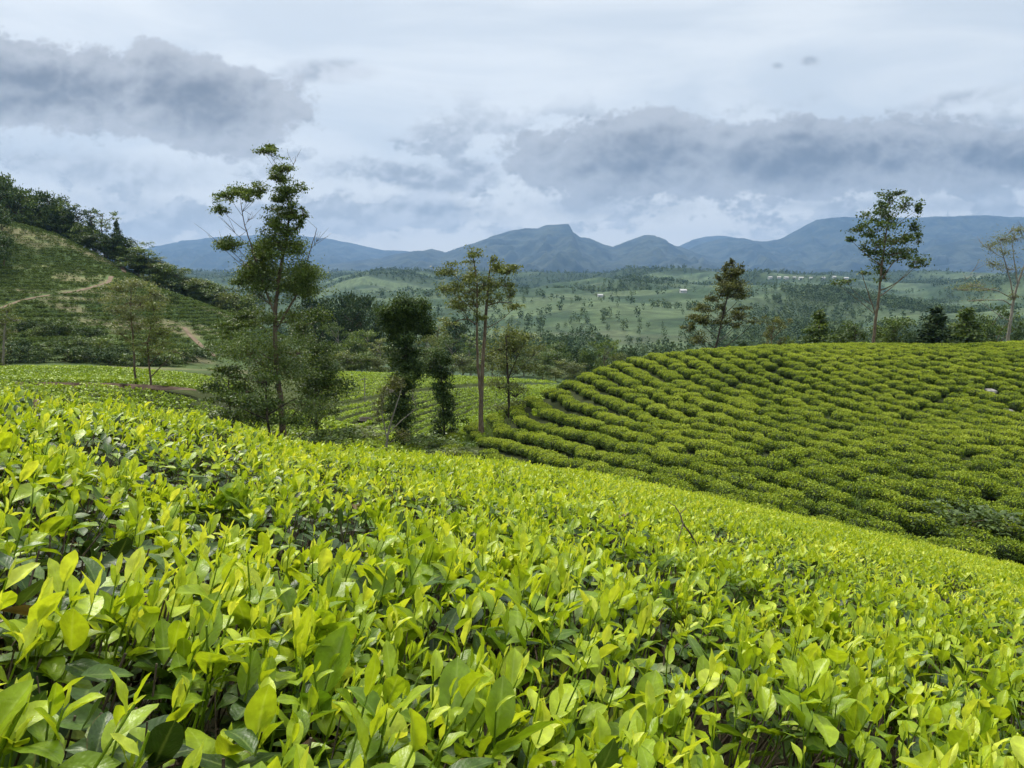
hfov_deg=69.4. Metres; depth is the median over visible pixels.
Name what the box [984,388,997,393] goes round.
boulder
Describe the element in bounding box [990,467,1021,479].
tea bush
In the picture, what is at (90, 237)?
ridge tree
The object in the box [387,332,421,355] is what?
valley tree
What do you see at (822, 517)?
tea bush
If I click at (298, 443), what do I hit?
tea bush
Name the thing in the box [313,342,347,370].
valley tree
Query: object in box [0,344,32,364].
scrub bush
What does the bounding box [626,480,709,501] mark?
tea bush
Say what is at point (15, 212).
ridge tree
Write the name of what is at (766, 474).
tea bush
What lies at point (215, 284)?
ridge tree
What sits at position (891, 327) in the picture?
round tree
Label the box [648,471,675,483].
tea bush
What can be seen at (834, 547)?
tea bush
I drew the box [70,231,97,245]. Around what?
ridge tree
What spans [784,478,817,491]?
tea bush
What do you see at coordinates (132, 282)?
feathery tree
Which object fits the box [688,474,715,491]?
tea bush
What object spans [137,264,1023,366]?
distant woods
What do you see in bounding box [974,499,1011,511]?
tea bush
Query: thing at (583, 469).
tea bush
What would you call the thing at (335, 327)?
valley tree
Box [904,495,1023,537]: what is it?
dark shrub
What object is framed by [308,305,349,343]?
valley tree
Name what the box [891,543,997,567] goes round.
tea bush
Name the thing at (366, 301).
valley tree
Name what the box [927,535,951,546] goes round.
tea bush
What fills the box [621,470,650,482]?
tea bush
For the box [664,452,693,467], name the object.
tea bush
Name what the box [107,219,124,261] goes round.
ridge tree
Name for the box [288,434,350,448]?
bush
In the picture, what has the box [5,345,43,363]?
scrub bush
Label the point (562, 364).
valley tree
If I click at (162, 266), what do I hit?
ridge tree
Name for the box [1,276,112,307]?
path
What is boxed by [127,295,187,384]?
feathery tree
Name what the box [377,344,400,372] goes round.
valley tree
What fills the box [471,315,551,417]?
thin tree
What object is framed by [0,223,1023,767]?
ground
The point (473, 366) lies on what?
valley tree
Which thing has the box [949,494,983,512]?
tea bush
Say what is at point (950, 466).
tea bush
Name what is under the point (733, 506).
tea bush
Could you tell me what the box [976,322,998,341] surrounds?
tree
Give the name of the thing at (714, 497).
tea bush
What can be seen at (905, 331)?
tree
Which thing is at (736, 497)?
tea bush
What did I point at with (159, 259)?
ridge tree
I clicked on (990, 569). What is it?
tea bush
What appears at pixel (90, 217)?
ridge tree
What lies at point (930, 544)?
tea bush
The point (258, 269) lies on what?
tall tree
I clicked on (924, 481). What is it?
tea bush
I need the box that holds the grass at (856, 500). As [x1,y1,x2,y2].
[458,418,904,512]
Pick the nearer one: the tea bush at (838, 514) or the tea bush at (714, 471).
the tea bush at (838, 514)
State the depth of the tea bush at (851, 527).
15.74 m
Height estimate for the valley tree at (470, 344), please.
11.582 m
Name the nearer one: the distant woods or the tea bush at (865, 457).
the tea bush at (865, 457)
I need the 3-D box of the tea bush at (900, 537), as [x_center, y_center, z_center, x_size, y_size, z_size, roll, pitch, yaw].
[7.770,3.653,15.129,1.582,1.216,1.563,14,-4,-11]
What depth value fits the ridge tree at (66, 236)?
237.55 m
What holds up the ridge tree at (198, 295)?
on the ground at (672, 317)
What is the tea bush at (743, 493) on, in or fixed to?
on the ground at (672, 317)
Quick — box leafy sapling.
[195,362,272,427]
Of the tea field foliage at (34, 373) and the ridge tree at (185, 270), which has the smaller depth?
the tea field foliage at (34, 373)
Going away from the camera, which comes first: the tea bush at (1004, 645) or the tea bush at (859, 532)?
the tea bush at (1004, 645)
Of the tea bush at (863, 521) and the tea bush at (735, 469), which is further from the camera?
the tea bush at (735, 469)
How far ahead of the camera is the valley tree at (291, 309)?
198.83 m
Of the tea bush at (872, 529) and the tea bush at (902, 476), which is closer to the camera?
the tea bush at (872, 529)
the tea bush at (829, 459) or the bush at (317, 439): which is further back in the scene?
the bush at (317, 439)
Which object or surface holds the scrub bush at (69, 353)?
on the ground at (672, 317)
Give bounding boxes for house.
[679,289,686,292]
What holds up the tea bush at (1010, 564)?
on the ground at (672, 317)
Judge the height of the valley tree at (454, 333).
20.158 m
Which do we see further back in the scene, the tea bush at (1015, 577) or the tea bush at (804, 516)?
the tea bush at (804, 516)
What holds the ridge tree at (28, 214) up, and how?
on the ground at (672, 317)
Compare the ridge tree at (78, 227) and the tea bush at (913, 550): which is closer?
the tea bush at (913, 550)
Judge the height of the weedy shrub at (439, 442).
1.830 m
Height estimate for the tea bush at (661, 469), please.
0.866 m
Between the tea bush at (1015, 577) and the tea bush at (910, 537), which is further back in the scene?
the tea bush at (910, 537)
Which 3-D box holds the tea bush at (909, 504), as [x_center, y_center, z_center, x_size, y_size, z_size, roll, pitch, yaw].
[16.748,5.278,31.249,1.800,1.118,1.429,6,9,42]
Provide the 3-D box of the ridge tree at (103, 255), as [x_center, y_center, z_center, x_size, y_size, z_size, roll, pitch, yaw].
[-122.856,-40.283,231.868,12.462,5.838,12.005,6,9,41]
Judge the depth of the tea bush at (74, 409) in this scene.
4.00 m
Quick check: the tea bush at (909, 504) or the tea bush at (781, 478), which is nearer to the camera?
the tea bush at (909, 504)
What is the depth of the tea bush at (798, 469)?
36.06 m
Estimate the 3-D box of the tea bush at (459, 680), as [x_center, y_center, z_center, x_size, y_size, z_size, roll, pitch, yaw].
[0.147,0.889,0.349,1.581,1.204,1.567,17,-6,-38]
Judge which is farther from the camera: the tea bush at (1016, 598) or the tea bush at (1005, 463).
the tea bush at (1005, 463)
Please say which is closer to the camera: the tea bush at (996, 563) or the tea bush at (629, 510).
the tea bush at (629, 510)
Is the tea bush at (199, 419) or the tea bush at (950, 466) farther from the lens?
the tea bush at (950, 466)
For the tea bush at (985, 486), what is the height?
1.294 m
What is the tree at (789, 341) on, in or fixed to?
on the ground at (672, 317)
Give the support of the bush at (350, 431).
on the ground at (672, 317)
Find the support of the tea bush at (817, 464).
on the ground at (672, 317)
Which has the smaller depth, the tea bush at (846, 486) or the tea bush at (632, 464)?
the tea bush at (846, 486)
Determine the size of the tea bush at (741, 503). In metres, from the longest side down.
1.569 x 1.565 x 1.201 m
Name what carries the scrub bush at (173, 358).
on the ground at (672, 317)
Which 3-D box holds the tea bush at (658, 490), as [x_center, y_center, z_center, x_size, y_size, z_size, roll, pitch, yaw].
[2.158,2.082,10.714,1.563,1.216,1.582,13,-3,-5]
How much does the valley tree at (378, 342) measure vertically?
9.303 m
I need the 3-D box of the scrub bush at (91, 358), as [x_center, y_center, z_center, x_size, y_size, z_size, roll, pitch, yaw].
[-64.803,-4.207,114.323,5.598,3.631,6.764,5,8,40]
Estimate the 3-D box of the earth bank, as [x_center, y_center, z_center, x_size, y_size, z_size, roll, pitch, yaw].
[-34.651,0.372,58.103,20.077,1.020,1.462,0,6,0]
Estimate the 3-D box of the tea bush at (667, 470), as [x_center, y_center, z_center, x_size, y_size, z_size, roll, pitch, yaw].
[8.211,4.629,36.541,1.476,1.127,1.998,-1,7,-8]
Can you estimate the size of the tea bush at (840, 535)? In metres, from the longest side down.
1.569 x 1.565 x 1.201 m
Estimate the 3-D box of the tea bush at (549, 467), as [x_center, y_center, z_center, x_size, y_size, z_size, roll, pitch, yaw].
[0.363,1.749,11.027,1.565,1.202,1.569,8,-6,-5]
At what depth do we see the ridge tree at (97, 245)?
229.15 m
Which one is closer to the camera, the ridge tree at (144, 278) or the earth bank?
the earth bank
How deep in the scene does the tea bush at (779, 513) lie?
12.79 m
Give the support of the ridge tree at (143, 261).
on the ground at (672, 317)
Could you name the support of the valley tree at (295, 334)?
on the ground at (672, 317)
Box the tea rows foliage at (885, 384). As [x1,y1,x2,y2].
[438,340,1023,564]
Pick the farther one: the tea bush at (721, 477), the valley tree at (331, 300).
the valley tree at (331, 300)
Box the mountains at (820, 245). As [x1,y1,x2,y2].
[689,215,1023,273]
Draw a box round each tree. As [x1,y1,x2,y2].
[0,171,25,220]
[0,184,38,224]
[0,190,19,231]
[0,200,13,240]
[0,230,22,265]
[0,238,12,272]
[0,303,26,365]
[2,182,17,213]
[9,204,23,222]
[13,187,47,226]
[16,187,63,220]
[17,207,52,227]
[25,188,79,229]
[29,218,62,234]
[35,215,69,235]
[37,198,70,224]
[45,205,80,234]
[50,203,85,236]
[50,221,73,235]
[57,224,97,240]
[65,209,89,233]
[68,220,96,240]
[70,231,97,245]
[75,234,100,251]
[81,207,103,231]
[86,209,119,257]
[90,242,116,257]
[95,276,170,383]
[96,232,137,264]
[102,246,125,261]
[103,253,130,267]
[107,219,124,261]
[111,239,154,269]
[115,245,160,275]
[115,254,151,272]
[124,265,145,275]
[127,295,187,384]
[131,257,173,278]
[139,256,166,280]
[139,262,171,279]
[142,268,167,287]
[145,262,183,288]
[150,274,174,287]
[153,267,191,288]
[159,274,188,291]
[161,276,199,294]
[173,280,229,295]
[183,281,219,300]
[184,277,209,299]
[186,285,223,303]
[192,143,357,440]
[196,284,231,308]
[210,297,253,304]
[212,288,240,309]
[213,292,233,309]
[215,292,256,313]
[224,295,258,316]
[233,297,265,323]
[268,304,365,434]
[282,304,320,338]
[286,331,317,358]
[293,293,342,347]
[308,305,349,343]
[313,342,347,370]
[316,298,348,354]
[322,322,365,366]
[327,286,361,353]
[332,305,372,346]
[332,350,366,371]
[335,294,383,356]
[339,334,370,365]
[343,329,383,369]
[346,349,378,371]
[360,301,387,355]
[361,356,389,371]
[366,338,390,371]
[370,287,442,446]
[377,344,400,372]
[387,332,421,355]
[413,331,441,358]
[418,346,446,372]
[421,344,469,442]
[424,323,448,350]
[430,245,525,432]
[436,336,475,373]
[438,361,461,373]
[439,314,474,366]
[452,353,475,375]
[460,333,482,375]
[461,361,489,375]
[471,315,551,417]
[479,349,508,375]
[490,362,521,375]
[497,329,529,366]
[512,356,536,376]
[518,343,557,372]
[531,350,561,371]
[533,365,555,379]
[538,340,572,374]
[544,368,568,379]
[554,359,577,377]
[560,361,589,379]
[561,346,584,377]
[576,346,596,374]
[578,338,620,369]
[607,351,626,362]
[624,345,639,358]
[679,258,760,347]
[756,315,793,345]
[780,334,796,343]
[797,308,839,343]
[826,320,869,342]
[829,188,934,342]
[831,324,846,342]
[866,315,917,342]
[872,325,882,342]
[896,304,967,343]
[898,328,917,339]
[942,306,993,343]
[944,221,1023,340]
[968,303,1023,341]
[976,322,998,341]
[1005,326,1023,340]
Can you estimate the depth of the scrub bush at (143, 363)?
113.22 m
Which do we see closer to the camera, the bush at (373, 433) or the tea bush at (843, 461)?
the tea bush at (843, 461)
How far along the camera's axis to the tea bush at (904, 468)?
36.95 m
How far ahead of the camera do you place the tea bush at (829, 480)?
34.57 m
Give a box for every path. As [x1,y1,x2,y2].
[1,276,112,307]
[182,327,215,356]
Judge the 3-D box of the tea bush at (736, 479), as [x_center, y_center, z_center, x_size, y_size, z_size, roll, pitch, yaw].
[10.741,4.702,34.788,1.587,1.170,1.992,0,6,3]
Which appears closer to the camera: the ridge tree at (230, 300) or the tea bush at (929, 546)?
the tea bush at (929, 546)
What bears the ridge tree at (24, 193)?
on the ground at (672, 317)
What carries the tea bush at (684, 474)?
on the ground at (672, 317)
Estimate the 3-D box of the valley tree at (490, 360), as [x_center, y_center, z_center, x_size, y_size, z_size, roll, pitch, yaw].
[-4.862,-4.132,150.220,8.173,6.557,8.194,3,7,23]
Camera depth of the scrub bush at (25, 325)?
136.39 m
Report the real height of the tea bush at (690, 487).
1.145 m
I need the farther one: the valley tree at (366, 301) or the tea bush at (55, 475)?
the valley tree at (366, 301)
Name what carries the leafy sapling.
on the ground at (672, 317)
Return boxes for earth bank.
[0,382,195,390]
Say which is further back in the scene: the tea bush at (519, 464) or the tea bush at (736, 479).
the tea bush at (736, 479)
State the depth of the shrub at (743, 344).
89.97 m
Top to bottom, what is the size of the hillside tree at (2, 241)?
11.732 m
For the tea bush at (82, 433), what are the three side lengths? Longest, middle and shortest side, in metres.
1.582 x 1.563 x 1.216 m
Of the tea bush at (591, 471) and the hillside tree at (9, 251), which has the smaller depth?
the tea bush at (591, 471)
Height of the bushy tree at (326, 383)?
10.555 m
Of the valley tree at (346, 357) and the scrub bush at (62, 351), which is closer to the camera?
the scrub bush at (62, 351)
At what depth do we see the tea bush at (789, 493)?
31.79 m
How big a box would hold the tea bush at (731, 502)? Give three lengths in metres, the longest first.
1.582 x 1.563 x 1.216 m
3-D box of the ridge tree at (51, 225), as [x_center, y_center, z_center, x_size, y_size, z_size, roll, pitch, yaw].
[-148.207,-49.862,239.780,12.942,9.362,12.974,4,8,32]
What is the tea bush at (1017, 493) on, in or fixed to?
on the ground at (672, 317)
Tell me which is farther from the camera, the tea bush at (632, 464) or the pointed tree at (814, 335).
the pointed tree at (814, 335)
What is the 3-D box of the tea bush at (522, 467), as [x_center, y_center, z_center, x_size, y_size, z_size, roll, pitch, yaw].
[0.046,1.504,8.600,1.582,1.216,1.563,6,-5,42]
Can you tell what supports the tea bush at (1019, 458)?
on the ground at (672, 317)
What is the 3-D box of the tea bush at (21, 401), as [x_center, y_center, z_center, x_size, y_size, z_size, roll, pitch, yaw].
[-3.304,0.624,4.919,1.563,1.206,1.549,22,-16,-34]
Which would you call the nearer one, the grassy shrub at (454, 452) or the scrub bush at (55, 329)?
the grassy shrub at (454, 452)
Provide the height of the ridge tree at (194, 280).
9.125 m
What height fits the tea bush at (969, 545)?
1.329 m
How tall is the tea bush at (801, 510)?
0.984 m
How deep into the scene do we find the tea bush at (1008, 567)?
12.05 m
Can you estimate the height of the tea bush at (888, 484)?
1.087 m
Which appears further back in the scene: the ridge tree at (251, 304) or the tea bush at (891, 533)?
the ridge tree at (251, 304)
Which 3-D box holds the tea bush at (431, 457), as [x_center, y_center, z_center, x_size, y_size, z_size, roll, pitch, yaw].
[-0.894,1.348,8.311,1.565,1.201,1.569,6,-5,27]
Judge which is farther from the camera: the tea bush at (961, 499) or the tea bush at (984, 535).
the tea bush at (961, 499)
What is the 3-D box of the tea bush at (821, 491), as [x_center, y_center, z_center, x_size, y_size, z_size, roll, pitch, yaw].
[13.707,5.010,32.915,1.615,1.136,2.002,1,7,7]
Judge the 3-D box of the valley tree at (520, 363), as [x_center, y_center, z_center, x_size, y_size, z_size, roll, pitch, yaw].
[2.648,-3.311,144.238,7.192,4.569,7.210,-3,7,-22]
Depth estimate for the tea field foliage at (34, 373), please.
70.94 m
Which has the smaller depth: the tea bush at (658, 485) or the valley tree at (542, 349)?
the tea bush at (658, 485)
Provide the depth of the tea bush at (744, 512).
9.77 m
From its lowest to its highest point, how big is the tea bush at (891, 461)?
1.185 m
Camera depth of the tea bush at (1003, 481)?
34.51 m
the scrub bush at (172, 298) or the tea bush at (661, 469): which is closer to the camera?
the tea bush at (661, 469)
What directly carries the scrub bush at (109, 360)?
on the ground at (672, 317)
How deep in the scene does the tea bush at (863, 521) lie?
28.49 m
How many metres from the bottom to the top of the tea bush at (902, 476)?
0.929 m
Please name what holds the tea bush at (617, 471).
on the ground at (672, 317)
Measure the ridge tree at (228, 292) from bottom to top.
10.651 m
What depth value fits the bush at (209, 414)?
49.78 m
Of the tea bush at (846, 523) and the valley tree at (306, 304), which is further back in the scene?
the valley tree at (306, 304)
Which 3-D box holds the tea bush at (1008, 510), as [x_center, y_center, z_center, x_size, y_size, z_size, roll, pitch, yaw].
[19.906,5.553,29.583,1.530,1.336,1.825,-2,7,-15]
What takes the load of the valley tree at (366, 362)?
on the ground at (672, 317)
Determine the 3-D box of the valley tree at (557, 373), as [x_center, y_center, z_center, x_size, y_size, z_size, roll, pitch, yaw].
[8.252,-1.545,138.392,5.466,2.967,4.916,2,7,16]
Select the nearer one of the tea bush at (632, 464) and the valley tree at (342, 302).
the tea bush at (632, 464)
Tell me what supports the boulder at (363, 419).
on the ground at (672, 317)
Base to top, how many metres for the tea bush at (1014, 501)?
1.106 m
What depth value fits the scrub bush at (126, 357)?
111.83 m
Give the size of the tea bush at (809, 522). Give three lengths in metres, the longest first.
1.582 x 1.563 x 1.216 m
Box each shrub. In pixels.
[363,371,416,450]
[399,429,476,454]
[425,446,480,457]
[737,342,747,346]
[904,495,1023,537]
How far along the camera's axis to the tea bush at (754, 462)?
38.04 m
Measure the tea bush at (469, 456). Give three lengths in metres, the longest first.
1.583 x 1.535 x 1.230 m
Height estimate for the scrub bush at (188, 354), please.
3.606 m
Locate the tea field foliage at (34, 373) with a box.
[0,365,556,477]
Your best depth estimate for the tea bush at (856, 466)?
36.95 m
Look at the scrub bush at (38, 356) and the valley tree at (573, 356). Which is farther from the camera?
the valley tree at (573, 356)
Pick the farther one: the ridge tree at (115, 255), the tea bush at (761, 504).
the ridge tree at (115, 255)
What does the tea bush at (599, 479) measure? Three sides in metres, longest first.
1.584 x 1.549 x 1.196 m
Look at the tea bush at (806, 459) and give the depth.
37.99 m
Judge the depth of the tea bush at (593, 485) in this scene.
7.86 m
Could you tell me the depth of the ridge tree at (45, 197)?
240.00 m
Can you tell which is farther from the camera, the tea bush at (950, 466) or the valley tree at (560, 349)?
the valley tree at (560, 349)
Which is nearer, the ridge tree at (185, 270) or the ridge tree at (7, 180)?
the ridge tree at (185, 270)
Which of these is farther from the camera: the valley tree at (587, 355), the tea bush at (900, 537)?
the valley tree at (587, 355)
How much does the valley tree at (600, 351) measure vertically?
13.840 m
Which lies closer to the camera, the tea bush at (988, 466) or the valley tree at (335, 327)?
the tea bush at (988, 466)
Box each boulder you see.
[357,417,373,422]
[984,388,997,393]
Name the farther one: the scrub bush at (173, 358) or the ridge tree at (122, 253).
the ridge tree at (122, 253)
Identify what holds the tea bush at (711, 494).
on the ground at (672, 317)
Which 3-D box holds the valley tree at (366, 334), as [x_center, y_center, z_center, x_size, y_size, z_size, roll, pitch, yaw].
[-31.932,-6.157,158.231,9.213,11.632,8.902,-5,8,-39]
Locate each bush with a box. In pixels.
[0,340,28,348]
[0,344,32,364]
[0,385,159,509]
[0,395,67,503]
[0,405,350,641]
[0,418,189,660]
[0,469,526,767]
[0,497,568,767]
[0,577,749,767]
[1,386,239,559]
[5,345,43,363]
[6,319,37,331]
[15,338,41,349]
[18,326,51,336]
[23,350,54,362]
[29,470,559,692]
[31,340,64,351]
[34,630,958,767]
[39,323,67,335]
[47,335,77,344]
[50,346,88,363]
[50,347,91,361]
[51,319,81,333]
[53,408,236,491]
[66,335,92,346]
[70,347,118,363]
[72,325,104,339]
[76,344,96,350]
[83,336,124,352]
[84,391,310,498]
[91,350,127,365]
[101,345,132,353]
[115,353,144,365]
[129,353,159,366]
[142,354,165,365]
[148,422,404,557]
[153,353,188,366]
[162,292,180,302]
[166,348,205,364]
[180,416,358,518]
[181,409,239,424]
[182,351,206,362]
[192,344,220,358]
[209,360,325,437]
[244,442,450,543]
[265,467,592,649]
[278,517,1023,767]
[287,424,368,446]
[287,439,400,463]
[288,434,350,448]
[324,441,470,509]
[330,447,429,484]
[334,424,384,441]
[335,459,571,520]
[374,445,496,517]
[407,434,450,451]
[407,449,519,513]
[412,500,875,754]
[419,461,604,534]
[435,463,604,536]
[454,454,524,467]
[463,461,571,484]
[485,457,579,479]
[488,486,765,675]
[497,457,582,477]
[508,486,736,573]
[538,476,714,576]
[543,473,677,543]
[550,466,596,476]
[552,468,656,492]
[554,468,659,509]
[562,465,651,491]
[583,468,648,485]
[603,465,618,473]
[613,468,634,475]
[620,481,720,508]
[621,458,648,470]
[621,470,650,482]
[622,494,778,569]
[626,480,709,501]
[635,489,741,569]
[636,462,659,477]
[636,487,735,516]
[637,478,699,496]
[646,507,832,638]
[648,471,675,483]
[649,518,917,672]
[653,465,670,472]
[657,478,688,487]
[661,465,688,474]
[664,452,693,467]
[670,482,697,491]
[671,468,702,484]
[672,455,701,468]
[681,487,745,505]
[686,491,767,515]
[686,495,783,520]
[688,461,712,473]
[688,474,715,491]
[693,501,799,552]
[695,547,1023,767]
[700,464,730,479]
[703,479,732,491]
[704,492,719,496]
[708,482,738,496]
[716,598,1023,767]
[718,457,747,471]
[718,472,733,480]
[719,493,747,502]
[719,512,873,606]
[720,499,792,515]
[723,507,841,545]
[724,472,756,488]
[727,464,748,474]
[732,487,759,502]
[739,478,766,490]
[740,504,817,525]
[742,465,768,474]
[743,527,952,626]
[744,500,781,511]
[747,492,781,504]
[748,457,767,467]
[751,467,777,483]
[754,482,782,493]
[761,454,792,473]
[761,492,793,511]
[761,510,847,534]
[770,543,1023,695]
[771,487,805,500]
[772,470,804,488]
[772,516,874,544]
[774,448,804,466]
[775,508,843,528]
[779,505,809,516]
[780,523,906,566]
[782,466,806,478]
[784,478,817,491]
[789,497,818,514]
[794,457,817,467]
[794,514,855,533]
[802,466,832,483]
[802,481,837,503]
[803,461,829,471]
[803,532,976,595]
[806,518,896,543]
[810,453,838,465]
[810,519,887,536]
[813,500,846,515]
[813,514,840,521]
[816,474,844,488]
[824,489,854,508]
[825,463,846,474]
[825,520,867,530]
[827,506,860,521]
[827,518,861,528]
[831,465,866,482]
[835,481,863,494]
[836,457,859,465]
[838,529,942,560]
[842,523,914,546]
[845,511,880,529]
[847,459,873,472]
[850,570,1023,726]
[851,480,884,503]
[856,453,878,460]
[856,460,898,476]
[857,531,942,558]
[858,473,891,485]
[859,499,896,519]
[860,548,1022,643]
[861,526,883,531]
[861,536,981,575]
[869,518,905,534]
[870,487,901,503]
[873,531,936,546]
[874,455,903,471]
[877,504,910,530]
[877,531,904,536]
[878,478,902,490]
[879,534,951,553]
[886,470,911,482]
[886,494,927,514]
[890,462,914,478]
[890,478,932,499]
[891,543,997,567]
[892,549,1023,587]
[896,532,932,544]
[898,451,929,464]
[901,511,947,538]
[903,538,961,550]
[905,541,988,563]
[909,462,941,479]
[912,478,931,486]
[914,455,941,469]
[919,499,954,514]
[921,487,956,506]
[925,573,1023,650]
[927,469,950,479]
[927,478,959,494]
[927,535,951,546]
[927,557,1023,579]
[934,469,978,486]
[934,730,1013,767]
[935,524,964,538]
[936,460,968,471]
[936,546,982,559]
[937,545,991,559]
[938,512,971,526]
[940,536,997,560]
[942,639,1023,729]
[943,551,1015,567]
[946,552,1023,574]
[948,484,982,497]
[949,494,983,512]
[952,524,993,551]
[954,468,982,476]
[954,570,1023,604]
[956,563,1023,633]
[959,460,977,470]
[965,476,1000,499]
[966,517,995,533]
[969,458,1003,473]
[969,553,1023,567]
[970,469,1001,480]
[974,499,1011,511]
[982,554,1023,566]
[982,566,1023,576]
[983,536,1023,562]
[989,484,1022,500]
[989,505,1023,521]
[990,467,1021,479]
[990,516,1023,543]
[990,559,1023,568]
[991,563,1023,570]
[995,458,1018,468]
[996,478,1013,487]
[996,494,1023,509]
[997,466,1023,479]
[1003,488,1023,497]
[1008,475,1023,490]
[1010,462,1023,469]
[1014,454,1023,463]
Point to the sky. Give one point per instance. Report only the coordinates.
(416, 125)
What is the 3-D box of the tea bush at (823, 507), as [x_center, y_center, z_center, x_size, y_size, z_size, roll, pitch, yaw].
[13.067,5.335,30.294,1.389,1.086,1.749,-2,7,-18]
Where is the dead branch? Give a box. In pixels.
[668,502,705,630]
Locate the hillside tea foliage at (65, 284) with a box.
[0,221,286,369]
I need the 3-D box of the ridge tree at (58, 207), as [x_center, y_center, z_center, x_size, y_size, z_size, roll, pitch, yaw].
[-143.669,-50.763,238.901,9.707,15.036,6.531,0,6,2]
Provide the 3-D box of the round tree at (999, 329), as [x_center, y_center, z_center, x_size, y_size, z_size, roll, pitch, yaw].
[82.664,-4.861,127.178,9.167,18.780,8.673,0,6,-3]
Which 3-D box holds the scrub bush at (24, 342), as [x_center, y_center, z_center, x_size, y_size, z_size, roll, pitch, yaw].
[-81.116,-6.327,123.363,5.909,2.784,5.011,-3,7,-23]
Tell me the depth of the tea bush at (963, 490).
32.62 m
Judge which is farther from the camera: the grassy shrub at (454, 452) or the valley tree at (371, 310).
the valley tree at (371, 310)
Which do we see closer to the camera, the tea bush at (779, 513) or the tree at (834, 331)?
the tea bush at (779, 513)
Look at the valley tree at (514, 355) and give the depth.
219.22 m
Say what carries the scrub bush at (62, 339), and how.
on the ground at (672, 317)
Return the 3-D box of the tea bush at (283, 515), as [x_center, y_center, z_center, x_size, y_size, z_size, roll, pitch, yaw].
[-0.626,0.928,2.431,1.613,1.220,1.595,9,-4,3]
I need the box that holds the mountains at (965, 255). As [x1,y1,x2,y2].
[916,237,1023,273]
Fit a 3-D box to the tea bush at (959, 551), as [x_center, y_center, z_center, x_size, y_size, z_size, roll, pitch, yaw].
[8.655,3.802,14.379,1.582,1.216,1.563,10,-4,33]
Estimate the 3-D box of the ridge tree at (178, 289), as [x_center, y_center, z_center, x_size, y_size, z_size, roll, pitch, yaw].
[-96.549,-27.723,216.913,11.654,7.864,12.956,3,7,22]
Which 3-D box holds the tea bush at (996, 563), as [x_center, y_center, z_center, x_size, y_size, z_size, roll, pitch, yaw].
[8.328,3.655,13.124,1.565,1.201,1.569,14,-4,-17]
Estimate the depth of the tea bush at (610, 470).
38.27 m
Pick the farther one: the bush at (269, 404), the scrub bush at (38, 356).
the scrub bush at (38, 356)
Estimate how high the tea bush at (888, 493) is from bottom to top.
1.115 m
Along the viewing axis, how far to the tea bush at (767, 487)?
32.84 m
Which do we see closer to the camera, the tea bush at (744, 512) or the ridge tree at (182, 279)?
the tea bush at (744, 512)
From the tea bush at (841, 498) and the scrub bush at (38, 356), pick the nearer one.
the tea bush at (841, 498)
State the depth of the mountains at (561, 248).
8068.92 m
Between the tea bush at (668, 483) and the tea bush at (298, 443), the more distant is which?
the tea bush at (668, 483)
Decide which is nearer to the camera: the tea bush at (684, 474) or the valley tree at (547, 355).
the tea bush at (684, 474)
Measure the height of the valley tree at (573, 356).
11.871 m
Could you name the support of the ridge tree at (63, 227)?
on the ground at (672, 317)
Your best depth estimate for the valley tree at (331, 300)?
210.84 m
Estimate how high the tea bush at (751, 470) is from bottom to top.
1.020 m
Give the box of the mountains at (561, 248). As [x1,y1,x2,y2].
[319,224,750,272]
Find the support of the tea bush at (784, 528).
on the ground at (672, 317)
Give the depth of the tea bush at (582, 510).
3.92 m
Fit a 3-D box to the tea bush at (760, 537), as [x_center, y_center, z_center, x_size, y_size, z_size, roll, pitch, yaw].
[1.637,1.634,5.744,1.549,1.196,1.585,8,-6,45]
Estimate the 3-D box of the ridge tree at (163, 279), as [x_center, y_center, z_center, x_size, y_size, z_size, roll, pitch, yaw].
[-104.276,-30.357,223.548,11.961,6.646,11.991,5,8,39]
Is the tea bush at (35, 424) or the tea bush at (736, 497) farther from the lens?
the tea bush at (736, 497)
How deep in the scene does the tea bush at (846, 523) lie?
27.92 m
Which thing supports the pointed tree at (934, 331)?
on the ground at (672, 317)
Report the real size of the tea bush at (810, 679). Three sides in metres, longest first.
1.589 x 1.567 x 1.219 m
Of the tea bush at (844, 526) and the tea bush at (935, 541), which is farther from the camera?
the tea bush at (935, 541)
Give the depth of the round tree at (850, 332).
103.46 m
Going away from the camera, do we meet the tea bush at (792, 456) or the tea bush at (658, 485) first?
the tea bush at (658, 485)
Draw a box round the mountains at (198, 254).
[126,234,733,271]
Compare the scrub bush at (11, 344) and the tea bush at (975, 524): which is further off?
the scrub bush at (11, 344)
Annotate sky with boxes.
[0,0,1023,254]
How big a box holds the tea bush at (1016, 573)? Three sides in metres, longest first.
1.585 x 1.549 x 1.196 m
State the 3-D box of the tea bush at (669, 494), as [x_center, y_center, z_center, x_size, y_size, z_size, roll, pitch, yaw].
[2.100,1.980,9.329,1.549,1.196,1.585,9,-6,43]
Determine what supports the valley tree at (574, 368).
on the ground at (672, 317)
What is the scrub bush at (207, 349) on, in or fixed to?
on the ground at (672, 317)
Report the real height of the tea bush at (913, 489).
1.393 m
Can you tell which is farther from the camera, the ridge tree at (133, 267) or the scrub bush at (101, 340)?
the ridge tree at (133, 267)
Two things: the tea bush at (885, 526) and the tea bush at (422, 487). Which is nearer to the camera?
the tea bush at (422, 487)
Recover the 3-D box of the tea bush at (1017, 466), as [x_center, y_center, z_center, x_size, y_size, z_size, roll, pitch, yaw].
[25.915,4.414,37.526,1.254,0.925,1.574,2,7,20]
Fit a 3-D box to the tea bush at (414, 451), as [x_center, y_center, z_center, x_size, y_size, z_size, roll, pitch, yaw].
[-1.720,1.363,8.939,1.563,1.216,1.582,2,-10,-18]
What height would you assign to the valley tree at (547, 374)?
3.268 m
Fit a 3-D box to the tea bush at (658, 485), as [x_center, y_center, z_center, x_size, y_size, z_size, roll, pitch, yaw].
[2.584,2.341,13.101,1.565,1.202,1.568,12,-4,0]

